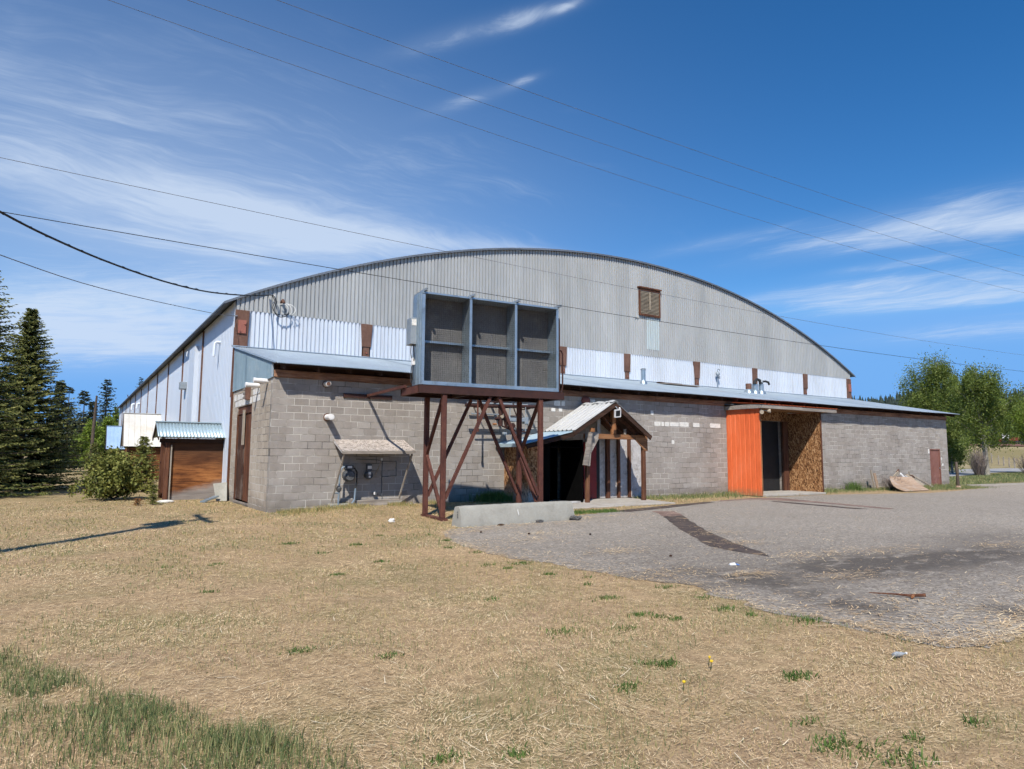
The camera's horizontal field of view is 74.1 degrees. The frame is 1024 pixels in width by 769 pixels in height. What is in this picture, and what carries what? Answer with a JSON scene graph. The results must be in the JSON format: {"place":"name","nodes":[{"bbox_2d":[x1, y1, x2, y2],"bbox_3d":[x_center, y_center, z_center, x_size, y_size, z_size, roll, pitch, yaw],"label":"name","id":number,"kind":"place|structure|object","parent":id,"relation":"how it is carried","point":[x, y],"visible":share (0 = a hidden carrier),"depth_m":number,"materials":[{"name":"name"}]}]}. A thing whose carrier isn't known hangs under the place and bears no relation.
{"place":"outdoors","nodes":[
{"label":"outdoors","id":0,"kind":"place"},
{"bbox_2d":[0,445,1023,768],"bbox_3d":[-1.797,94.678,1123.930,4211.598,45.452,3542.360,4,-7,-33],"label":"ground","id":1,"kind":"structure","parent":0,"point":[726,657],"depth_m":5.41,"materials":[{"name":"beige plant"}]},
{"bbox_2d":[0,270,61,496],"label":"spruce tree","id":2,"kind":"object","parent":1,"relation":"on","point":[4,469],"visible":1,"depth_m":24.21,"materials":[{"name":"green plant"}]},
{"bbox_2d":[0,308,95,491],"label":"spruce tree","id":3,"kind":"object","parent":1,"relation":"on","point":[31,327],"visible":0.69,"depth_m":28.43,"materials":[{"name":"green plant"}]},
{"bbox_2d":[31,380,83,471],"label":"spruce tree","id":4,"kind":"object","parent":1,"relation":"on","point":[62,387],"visible":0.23,"depth_m":53.09,"materials":[{"name":"green plant"}]},
{"bbox_2d":[57,386,82,464],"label":"conifer tree","id":5,"kind":"object","parent":1,"relation":"on","point":[70,389],"visible":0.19,"depth_m":74.53,"materials":[{"name":"green plant"}]},
{"bbox_2d":[69,434,90,467],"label":"leafy tree","id":6,"kind":"object","parent":1,"relation":"on","point":[87,446],"visible":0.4,"depth_m":68.70,"materials":[{"name":"green plant"}]},
{"bbox_2d":[70,390,91,437],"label":"conifer tree","id":7,"kind":"object","parent":1,"relation":"on","point":[81,401],"visible":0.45,"depth_m":79.42,"materials":[{"name":"green plant"}]},
{"bbox_2d":[72,418,105,463],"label":"leafy tree","id":8,"kind":"object","parent":1,"relation":"on","point":[98,438],"visible":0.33,"depth_m":70.20,"materials":[{"name":"green plant"}]},
{"bbox_2d":[76,443,102,475],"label":"young spruce","id":9,"kind":"object","parent":1,"relation":"on","point":[93,449],"visible":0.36,"depth_m":45.33,"materials":[{"name":"green plant"}]},
{"bbox_2d":[83,401,99,447],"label":"conifer tree","id":10,"kind":"object","parent":1,"relation":"on","point":[90,407],"visible":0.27,"depth_m":77.21,"materials":[{"name":"green plant"}]},
{"bbox_2d":[88,396,97,469],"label":"bare pole","id":11,"kind":"object","parent":1,"relation":"on","point":[93,424],"visible":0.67,"depth_m":60.35,"materials":[{"name":"brown wood"}]},
{"bbox_2d":[94,413,115,462],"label":"leafy tree","id":12,"kind":"object","parent":1,"relation":"on","point":[108,421],"visible":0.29,"depth_m":72.66,"materials":[{"name":"green plant"}]},
{"bbox_2d":[97,379,119,452],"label":"conifer tree","id":13,"kind":"object","parent":1,"relation":"on","point":[104,406],"visible":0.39,"depth_m":85.09,"materials":[{"name":"green plant"}]},
{"bbox_2d":[67,445,156,499],"bbox_3d":[-13.340,3.043,22.731,2.597,2.042,2.296,4,-7,-33],"label":"spruce bush","id":14,"kind":"object","parent":1,"relation":"on","point":[112,476],"visible":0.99,"depth_m":22.41,"materials":[{"name":"plant"}]},
{"bbox_2d":[107,405,118,452],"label":"leafy tree","id":15,"kind":"object","parent":1,"relation":"on","point":[116,416],"visible":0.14,"depth_m":106.30,"materials":[{"name":"green plant"}]},
{"bbox_2d":[104,426,124,452],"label":"exit shed","id":16,"kind":"structure","parent":1,"relation":"on","point":[113,436],"depth_m":61.44,"materials":[{"name":"white metal"}]},
{"bbox_2d":[131,498,143,505],"bbox_3d":[-11.217,3.605,20.388,0.402,0.383,0.492,4,-7,-33],"label":"dead seedling","id":17,"kind":"object","parent":1,"relation":"on","point":[137,500],"visible":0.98,"depth_m":20.35,"materials":[{"name":"brown plant"}]},
{"bbox_2d":[120,413,160,478],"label":"exit shed","id":18,"kind":"structure","parent":1,"relation":"on","point":[135,426],"depth_m":40.61,"materials":[{"name":"white metal"}]},
{"bbox_2d":[130,436,159,491],"bbox_3d":[-15.187,3.302,27.646,1.904,2.403,1.752,1,-6,-2],"label":"young spruce","id":19,"kind":"object","parent":1,"relation":"on","point":[144,441],"visible":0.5,"depth_m":27.67,"materials":[{"name":"green plant"}]},
{"bbox_2d":[144,484,163,504],"bbox_3d":[-10.923,3.434,20.684,0.557,0.775,0.493,-1,-6,9],"label":"spruce seedling","id":20,"kind":"object","parent":1,"relation":"on","point":[153,499],"visible":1,"depth_m":20.68,"materials":[{"name":"green plant"}]},
{"bbox_2d":[158,500,173,502],"bbox_3d":[-11.009,3.716,21.565,0.512,0.100,0.347,4,-7,-33],"label":"foundation stone","id":21,"kind":"object","parent":1,"relation":"on","point":[167,501],"visible":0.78,"depth_m":21.45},
{"bbox_2d":[152,421,225,499],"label":"exit shed","id":22,"kind":"structure","parent":1,"relation":"on","point":[190,469],"depth_m":23.29,"materials":[{"name":"brown wood"}]},
{"bbox_2d":[200,482,226,501],"bbox_3d":[-9.797,3.527,22.251,0.514,0.610,1.003,-5,-8,41],"label":"scrap plate","id":23,"kind":"object","parent":1,"relation":"on","point":[220,490],"visible":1,"depth_m":22.43,"materials":[{"name":"metal"}]},
{"bbox_2d":[0,641,440,768],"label":"tall green grass","id":24,"kind":"structure","parent":1,"relation":"on","point":[235,744],"depth_m":3.83,"materials":[{"name":"green plant"}]},
{"bbox_2d":[335,465,357,504],"bbox_3d":[-4.663,2.853,19.094,0.642,1.151,0.290,4,-7,-33],"label":"gas meter","id":25,"kind":"object","parent":1,"relation":"on","point":[348,474],"visible":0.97,"depth_m":19.06,"materials":[{"name":"grey metal"}]},
{"bbox_2d":[328,439,415,507],"bbox_3d":[-3.984,2.533,19.369,2.280,1.950,0.843,4,-7,-33],"label":"awning","id":26,"kind":"object","parent":1,"relation":"on","point":[352,446],"visible":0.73,"depth_m":19.40,"materials":[{"name":"wood"}]},
{"bbox_2d":[276,498,524,515],"bbox_3d":[-2.863,3.469,19.460,7.298,0.276,1.900,4,-7,-33],"label":"wall foot straw","id":27,"kind":"object","parent":1,"relation":"on","point":[299,510],"depth_m":18.63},
{"bbox_2d":[343,384,563,520],"bbox_3d":[-1.815,1.870,18.877,4.943,3.335,4.543,3,-7,-28],"label":"steel stand","id":28,"kind":"object","parent":1,"relation":"on","point":[471,394],"visible":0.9,"depth_m":17.61,"materials":[{"name":"brown metal"}]},
{"bbox_2d":[406,288,562,391],"bbox_3d":[-0.514,-1.049,17.759,4.412,2.360,0.870,3,-7,-28],"label":"cooling unit","id":29,"kind":"object","parent":28,"relation":"on","point":[463,341],"visible":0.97,"depth_m":17.77,"materials":[{"name":"metal"}]},
{"bbox_2d":[116,248,855,500],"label":"arena hall","id":30,"kind":"structure","parent":1,"relation":"on","point":[190,377],"depth_m":31.81,"materials":[{"name":"grey paint"}]},
{"bbox_2d":[0,255,236,315],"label":"guy wire","id":31,"kind":"object","parent":30,"relation":"attached to","point":[102,288],"visible":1,"depth_m":14.58,"materials":[{"name":"metal"}]},
{"bbox_2d":[0,514,1023,768],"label":"long stems","id":32,"kind":"object","parent":1,"relation":"on","point":[492,678],"visible":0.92,"depth_m":4.75,"materials":[{"name":"plant"}]},
{"bbox_2d":[156,534,990,768],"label":"weed tufts","id":33,"kind":"object","parent":1,"relation":"on","point":[786,676],"visible":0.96,"depth_m":4.66,"materials":[{"name":"green plant"}]},
{"bbox_2d":[228,345,959,512],"bbox_3d":[7.807,2.312,30.596,37.600,5.580,6.257,4,-7,-33],"label":"block annex","id":34,"kind":"object","parent":1,"relation":"on","point":[286,453],"visible":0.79,"depth_m":22.17,"materials":[{"name":"concrete"}]},
{"bbox_2d":[235,415,245,499],"bbox_3d":[-8.683,2.319,21.721,0.045,2.660,1.010,4,-7,-33],"label":"door leaf","id":35,"kind":"structure","parent":34,"relation":"in","point":[241,448],"depth_m":21.67,"materials":[{"name":"brown wood"}]},
{"bbox_2d":[242,387,250,399],"bbox_3d":[-8.217,0.264,20.976,0.136,0.440,0.580,4,-7,-33],"label":"wall bracket","id":36,"kind":"object","parent":34,"relation":"attached to","point":[247,392],"depth_m":20.74,"materials":[{"name":"brown wood"}]},
{"bbox_2d":[242,413,250,501],"bbox_3d":[-8.102,2.233,20.856,0.040,2.700,1.020,4,-7,-33],"label":"door leaf","id":37,"kind":"structure","parent":34,"relation":"in","point":[248,416],"depth_m":20.96,"materials":[{"name":"brown wood"}]},
{"bbox_2d":[245,382,259,387],"bbox_3d":[-7.548,0.016,19.749,0.411,0.144,0.148,4,-7,-33],"label":"side pipe","id":38,"kind":"object","parent":34,"relation":"attached to","point":[254,385],"visible":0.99,"depth_m":19.70,"materials":[{"name":"white plastic"}]},
{"bbox_2d":[253,377,268,383],"bbox_3d":[-6.979,-0.110,18.875,0.411,0.144,0.148,4,-7,-33],"label":"side pipe","id":39,"kind":"object","parent":34,"relation":"attached to","point":[259,380],"visible":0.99,"depth_m":18.81,"materials":[{"name":"white plastic"}]},
{"bbox_2d":[322,381,330,387],"bbox_3d":[-5.233,-0.021,19.192,0.202,0.202,0.291,4,-7,-33],"label":"stub pipe","id":40,"kind":"object","parent":34,"relation":"attached to","point":[325,384],"visible":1,"depth_m":19.10,"materials":[{"name":"white plastic"}]},
{"bbox_2d":[323,413,333,420],"bbox_3d":[-5.142,0.912,19.074,0.230,0.230,0.430,4,-7,-33],"label":"stub pipe","id":41,"kind":"object","parent":34,"relation":"attached to","point":[327,416],"visible":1,"depth_m":18.95,"materials":[{"name":"white plastic"}]},
{"bbox_2d":[364,464,372,478],"bbox_3d":[-4.149,2.524,19.664,0.230,0.433,0.188,4,-7,-33],"label":"electric meter","id":42,"kind":"object","parent":34,"relation":"attached to","point":[368,473],"visible":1,"depth_m":19.62,"materials":[{"name":"white plastic"}]},
{"bbox_2d":[356,458,396,496],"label":"water pipes","id":43,"kind":"object","parent":34,"relation":"attached to","point":[374,493],"visible":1,"depth_m":19.87,"materials":[{"name":"white plastic"}]},
{"bbox_2d":[465,400,535,434],"bbox_3d":[-0.408,1.050,21.880,2.655,1.160,0.785,4,-7,-33],"label":"pipe manifold","id":44,"kind":"object","parent":34,"relation":"attached to","point":[500,418],"visible":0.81,"depth_m":21.77,"materials":[{"name":"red metal"}]},
{"bbox_2d":[581,396,589,402],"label":"alarm dome","id":45,"kind":"structure","parent":34,"relation":"attached to","point":[585,399],"depth_m":24.23,"materials":[{"name":"plastic"}]},
{"bbox_2d":[640,368,646,383],"bbox_3d":[5.965,-0.357,30.802,0.380,0.780,0.370,4,-7,-33],"label":"roof flue","id":46,"kind":"object","parent":34,"relation":"on","point":[643,377],"visible":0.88,"depth_m":30.72,"materials":[{"name":"silver metal"}]},
{"bbox_2d":[656,382,699,386],"bbox_3d":[8.217,-0.006,33.416,2.381,0.139,0.494,3,-7,-27],"label":"roof plank","id":47,"kind":"object","parent":34,"relation":"on","point":[666,383],"visible":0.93,"depth_m":33.15,"materials":[{"name":"wood"}]},
{"bbox_2d":[716,369,719,384],"bbox_3d":[11.112,-0.330,36.473,0.361,1.040,0.200,4,-7,-33],"label":"flue","id":48,"kind":"object","parent":34,"relation":"on","point":[717,374],"visible":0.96,"depth_m":36.49,"materials":[{"name":"silver metal"}]},
{"bbox_2d":[744,383,753,392],"bbox_3d":[12.118,0.217,34.727,0.570,0.520,0.556,4,-7,-33],"label":"roof flue","id":49,"kind":"object","parent":34,"relation":"on","point":[748,389],"visible":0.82,"depth_m":34.59,"materials":[{"name":"metal"}]},
{"bbox_2d":[752,384,760,393],"bbox_3d":[12.553,0.247,35.029,0.570,0.520,0.556,4,-7,-33],"label":"roof flue","id":50,"kind":"object","parent":34,"relation":"on","point":[755,388],"visible":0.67,"depth_m":34.90,"materials":[{"name":"silver metal"}]},
{"bbox_2d":[753,378,769,393],"bbox_3d":[12.957,0.114,35.280,1.296,0.850,0.482,4,-7,-33],"label":"roof flue","id":51,"kind":"object","parent":34,"relation":"on","point":[761,386],"visible":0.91,"depth_m":35.15,"materials":[{"name":"silver metal"}]},
{"bbox_2d":[761,421,779,490],"bbox_3d":[11.056,3.135,29.747,2.010,3.030,0.040,4,-7,-33],"label":"inner door","id":52,"kind":"structure","parent":34,"relation":"in","point":[770,446],"depth_m":29.95,"materials":[{"name":"black paint"}]},
{"bbox_2d":[931,450,939,485],"bbox_3d":[23.343,4.599,37.398,0.960,1.960,0.100,4,-7,-33],"label":"door leaf","id":53,"kind":"structure","parent":34,"relation":"in","point":[935,467],"depth_m":37.43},
{"bbox_2d":[553,498,674,508],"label":"entrance slab","id":54,"kind":"structure","parent":1,"relation":"on","point":[606,502],"depth_m":22.24,"materials":[{"name":"grey concrete"}]},
{"bbox_2d":[495,400,651,502],"bbox_3d":[2.397,2.248,22.983,5.865,3.438,1.773,4,-7,-33],"label":"entrance porch","id":55,"kind":"object","parent":54,"relation":"on","point":[579,470],"visible":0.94,"depth_m":22.90,"materials":[{"name":"brown wood"}]},
{"bbox_2d":[583,442,596,498],"bbox_3d":[2.773,3.052,24.132,0.570,2.000,0.040,4,-7,-33],"label":"red door","id":56,"kind":"structure","parent":55,"relation":"in","point":[593,483],"depth_m":24.14,"materials":[{"name":"red wood"}]},
{"bbox_2d":[614,406,620,417],"bbox_3d":[3.527,0.923,22.715,0.325,0.390,0.167,4,-7,-33],"label":"floodlight","id":57,"kind":"object","parent":55,"relation":"attached to","point":[617,412],"visible":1,"depth_m":22.66,"materials":[{"name":"white plastic"}]},
{"bbox_2d":[465,480,868,514],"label":"green clumps","id":58,"kind":"object","parent":1,"relation":"on","point":[499,497],"visible":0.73,"depth_m":21.16,"materials":[{"name":"green plant"}]},
{"bbox_2d":[443,485,1023,647],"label":"asphalt lot","id":59,"kind":"structure","parent":1,"relation":"on","point":[994,508],"depth_m":11.34,"materials":[{"name":"grey asphalt"}]},
{"bbox_2d":[452,501,574,527],"bbox_3d":[0.104,3.032,16.005,3.329,0.458,0.428,5,-7,-36],"label":"concrete barrier","id":60,"kind":"object","parent":59,"relation":"on","point":[464,516],"visible":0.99,"depth_m":15.71,"materials":[{"name":"grey concrete"}]},
{"bbox_2d":[569,515,581,519],"bbox_3d":[1.581,3.272,16.712,0.373,0.125,0.224,4,-7,-33],"label":"rubble heap","id":61,"kind":"object","parent":59,"relation":"on","point":[573,517],"visible":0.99,"depth_m":16.63,"materials":[{"name":"grey concrete"}]},
{"bbox_2d":[617,502,711,511],"bbox_3d":[5.006,3.838,21.380,0.574,0.001,5.774,-5,-8,42],"label":"asphalt patch","id":62,"kind":"object","parent":59,"relation":"on","point":[651,508],"visible":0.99,"depth_m":20.87,"materials":[{"name":"grey asphalt"}]},
{"bbox_2d":[652,511,681,515],"bbox_3d":[4.305,3.562,18.723,0.672,0.001,1.719,0,-6,3],"label":"asphalt patch","id":63,"kind":"object","parent":59,"relation":"on","point":[667,513],"visible":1,"depth_m":18.74,"materials":[{"name":"grey asphalt"}]},
{"bbox_2d":[370,513,1023,689],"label":"straw drifts","id":64,"kind":"object","parent":59,"relation":"on","point":[607,551],"visible":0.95,"depth_m":9.25,"materials":[{"name":"beige plant"}]},
{"bbox_2d":[663,515,767,555],"bbox_3d":[3.988,3.123,14.506,0.740,0.001,7.362,0,-6,3],"label":"asphalt patch","id":65,"kind":"object","parent":59,"relation":"on","point":[683,523],"visible":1,"depth_m":13.29,"materials":[{"name":"grey asphalt"}]},
{"bbox_2d":[438,528,1023,646],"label":"edge straw","id":66,"kind":"object","parent":59,"relation":"on","point":[951,640],"visible":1,"depth_m":6.47,"materials":[{"name":"beige plant"}]},
{"bbox_2d":[718,498,765,501],"bbox_3d":[8.544,4.232,24.970,3.705,0.001,0.552,5,-8,-41],"label":"asphalt patch","id":67,"kind":"object","parent":59,"relation":"on","point":[743,499],"visible":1,"depth_m":24.96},
{"bbox_2d":[473,503,1023,644],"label":"blown straw","id":68,"kind":"object","parent":59,"relation":"on","point":[822,575],"visible":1,"depth_m":9.20,"materials":[{"name":"beige plant"}]},
{"bbox_2d":[771,501,863,508],"bbox_3d":[9.985,3.983,22.465,0.501,0.001,3.742,3,-6,-24],"label":"asphalt patch","id":69,"kind":"object","parent":59,"relation":"on","point":[818,505],"visible":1,"depth_m":22.16,"materials":[{"name":"grey asphalt"}]},
{"bbox_2d":[760,498,893,508],"bbox_3d":[10.406,4.065,23.249,1.492,0.001,5.505,2,-6,-18],"label":"asphalt patch","id":70,"kind":"object","parent":59,"relation":"on","point":[782,499],"visible":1,"depth_m":24.01,"materials":[{"name":"grey asphalt"}]},
{"bbox_2d":[869,592,925,597],"bbox_3d":[4.405,2.396,7.748,0.571,0.055,0.118,-2,-6,24],"label":"fallen stick","id":71,"kind":"object","parent":59,"relation":"on","point":[916,595],"visible":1,"depth_m":7.74,"materials":[{"name":"brown wood"}]},
{"bbox_2d":[742,490,825,496],"bbox_3d":[11.182,4.568,28.431,3.980,0.090,1.760,4,-7,-33],"label":"doorstep slab","id":72,"kind":"structure","parent":1,"relation":"on","point":[781,493],"depth_m":28.08,"materials":[{"name":"grey concrete"}]},
{"bbox_2d":[724,402,836,495],"bbox_3d":[11.504,2.718,28.750,5.160,3.781,1.898,4,-7,-33],"label":"orange vestibule","id":73,"kind":"object","parent":72,"relation":"on","point":[801,449],"visible":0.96,"depth_m":28.96,"materials":[{"name":"orange wood"}]},
{"bbox_2d":[759,409,770,413],"bbox_3d":[10.044,1.076,26.979,0.608,0.235,0.303,4,-7,-33],"label":"twin floodlight","id":74,"kind":"object","parent":73,"relation":"attached to","point":[761,411],"visible":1,"depth_m":26.96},
{"bbox_2d":[632,482,980,501],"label":"wall foot grass","id":75,"kind":"structure","parent":1,"relation":"on","point":[706,496],"depth_m":26.96,"materials":[{"name":"green plant"}]},
{"bbox_2d":[870,470,878,487],"bbox_3d":[17.744,4.669,33.171,0.464,0.970,0.160,2,-6,-19],"label":"broken stake","id":76,"kind":"object","parent":1,"relation":"on","point":[874,478],"visible":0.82,"depth_m":33.14,"materials":[{"name":"brown wood"}]},
{"bbox_2d":[878,473,909,489],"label":"dead weeds","id":77,"kind":"object","parent":1,"relation":"on","point":[889,483],"visible":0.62,"depth_m":32.90,"materials":[{"name":"beige plant"}]},
{"bbox_2d":[892,651,907,656],"bbox_3d":[3.102,2.153,5.424,0.146,0.042,0.041,3,-6,-22],"label":"crushed bottle","id":78,"kind":"object","parent":1,"relation":"on","point":[897,654],"visible":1,"depth_m":5.40,"materials":[{"name":"white plastic"}]},
{"bbox_2d":[884,469,932,486],"bbox_3d":[20.056,4.777,34.426,3.823,0.984,0.894,4,-7,-33],"label":"board pile","id":79,"kind":"object","parent":1,"relation":"on","point":[896,474],"visible":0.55,"depth_m":34.33,"materials":[{"name":"brown wood"}]},
{"bbox_2d":[890,476,928,491],"bbox_3d":[18.887,4.721,32.359,2.778,0.649,1.160,4,-7,-33],"label":"curved plywood","id":80,"kind":"object","parent":1,"relation":"on","point":[906,485],"visible":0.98,"depth_m":32.34,"materials":[{"name":"brown wood"}]},
{"bbox_2d":[892,345,971,471],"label":"aspen tree","id":81,"kind":"object","parent":1,"relation":"on","point":[936,374],"visible":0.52,"depth_m":73.59,"materials":[{"name":"green plant"}]},
{"bbox_2d":[955,462,960,487],"bbox_3d":[23.242,4.771,35.379,0.300,1.467,0.285,4,-7,-33],"label":"marker post","id":82,"kind":"object","parent":1,"relation":"on","point":[957,476],"visible":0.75,"depth_m":35.33,"materials":[{"name":"brown wood"}]},
{"bbox_2d":[945,410,974,472],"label":"aspen tree","id":83,"kind":"object","parent":1,"relation":"on","point":[953,449],"visible":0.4,"depth_m":67.78,"materials":[{"name":"green plant"}]},
{"bbox_2d":[925,485,999,489],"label":"verge grass","id":84,"kind":"structure","parent":1,"relation":"on","point":[958,488],"depth_m":34.68,"materials":[{"name":"plant"}]},
{"bbox_2d":[934,356,1023,474],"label":"aspen tree","id":85,"kind":"object","parent":1,"relation":"on","point":[979,392],"visible":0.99,"depth_m":60.45,"materials":[{"name":"green plant"}]},
{"bbox_2d":[965,448,992,475],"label":"bare bush","id":86,"kind":"object","parent":1,"relation":"on","point":[979,468],"visible":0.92,"depth_m":59.09,"materials":[{"name":"grey plant"}]},
{"bbox_2d":[960,406,1012,443],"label":"tree","id":87,"kind":"object","parent":1,"relation":"on","point":[989,431],"visible":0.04,"depth_m":188.74,"materials":[{"name":"green plant"}]},
{"bbox_2d":[965,483,1023,486],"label":"gravel drive","id":88,"kind":"structure","parent":1,"relation":"on","point":[1005,484],"depth_m":40.12,"materials":[{"name":"grey gravel"}]},
{"bbox_2d":[990,394,1023,444],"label":"aspen tree","id":89,"kind":"object","parent":1,"relation":"on","point":[1016,418],"visible":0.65,"depth_m":70.72,"materials":[{"name":"green plant"}]},
{"bbox_2d":[991,395,1023,443],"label":"tree","id":90,"kind":"object","parent":1,"relation":"on","point":[1012,421],"visible":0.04,"depth_m":190.63,"materials":[{"name":"green plant"}]},
{"bbox_2d":[1011,453,1023,472],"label":"dead weeds","id":91,"kind":"object","parent":1,"relation":"on","point":[1022,465],"visible":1,"depth_m":64.11,"materials":[{"name":"beige plant"}]},
{"bbox_3d":[-8.530,-1.991,8.973,0.420,9.500,2.400,4,-7,-33],"label":"utility pole","id":92,"kind":"object","parent":1,"relation":"on","visible":0},
{"bbox_2d":[0,212,295,316],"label":"service cable","id":93,"kind":"object","parent":92,"relation":"attached to","point":[84,252],"visible":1,"depth_m":15.47,"materials":[{"name":"black rubber"}]},
{"bbox_2d":[0,157,1019,354],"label":"overhead wire","id":94,"kind":"object","parent":92,"relation":"attached to","point":[426,247],"visible":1,"depth_m":13.04,"materials":[{"name":"metal"}]},
{"bbox_2d":[0,211,1023,371],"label":"overhead wire","id":95,"kind":"object","parent":92,"relation":"attached to","point":[425,283],"visible":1,"depth_m":13.01,"materials":[{"name":"black rubber"}]},
{"bbox_2d":[109,0,1023,292],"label":"overhead wire","id":96,"kind":"object","parent":92,"relation":"attached to","point":[501,136],"visible":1,"depth_m":15.50,"materials":[{"name":"metal"}]},
{"bbox_2d":[188,0,1020,274],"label":"overhead wire","id":97,"kind":"object","parent":92,"relation":"attached to","point":[543,123],"visible":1,"depth_m":15.01,"materials":[{"name":"metal"}]},
{"bbox_2d":[278,0,1022,256],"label":"overhead wire","id":98,"kind":"object","parent":92,"relation":"attached to","point":[598,116],"visible":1,"depth_m":14.52,"materials":[{"name":"metal"}]},
{"bbox_2d":[0,0,1023,422],"label":"sky","id":99,"kind":"structure","parent":0,"point":[912,111],"materials":[{"name":"blue"}]},
{"bbox_2d":[949,472,1023,484],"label":"roadside grass","id":100,"kind":"structure","parent":0,"point":[1009,478],"depth_m":49.54,"materials":[{"name":"green plant"}]},
{"bbox_2d":[949,468,1023,475],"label":"road","id":101,"kind":"structure","parent":0,"point":[970,472],"depth_m":77.75,"materials":[{"name":"grey asphalt"}]},
{"bbox_2d":[970,444,1023,445],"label":"ploughed field","id":102,"kind":"structure","parent":0,"point":[1007,444],"depth_m":164.55,"materials":[{"name":"soil"}]},
{"bbox_2d":[999,434,1019,443],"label":"tractor","id":103,"kind":"object","parent":102,"relation":"on","point":[1010,440],"visible":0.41,"depth_m":178.81,"materials":[{"name":"white metal"}]},
{"bbox_3d":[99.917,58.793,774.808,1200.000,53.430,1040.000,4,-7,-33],"label":"hill","id":104,"kind":"structure","parent":0,"visible":0},
{"bbox_2d":[1,388,1023,449],"bbox_3d":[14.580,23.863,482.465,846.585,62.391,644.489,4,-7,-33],"label":"distant conifer wood","id":105,"kind":"object","parent":104,"relation":"on","point":[890,400],"visible":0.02,"depth_m":475.05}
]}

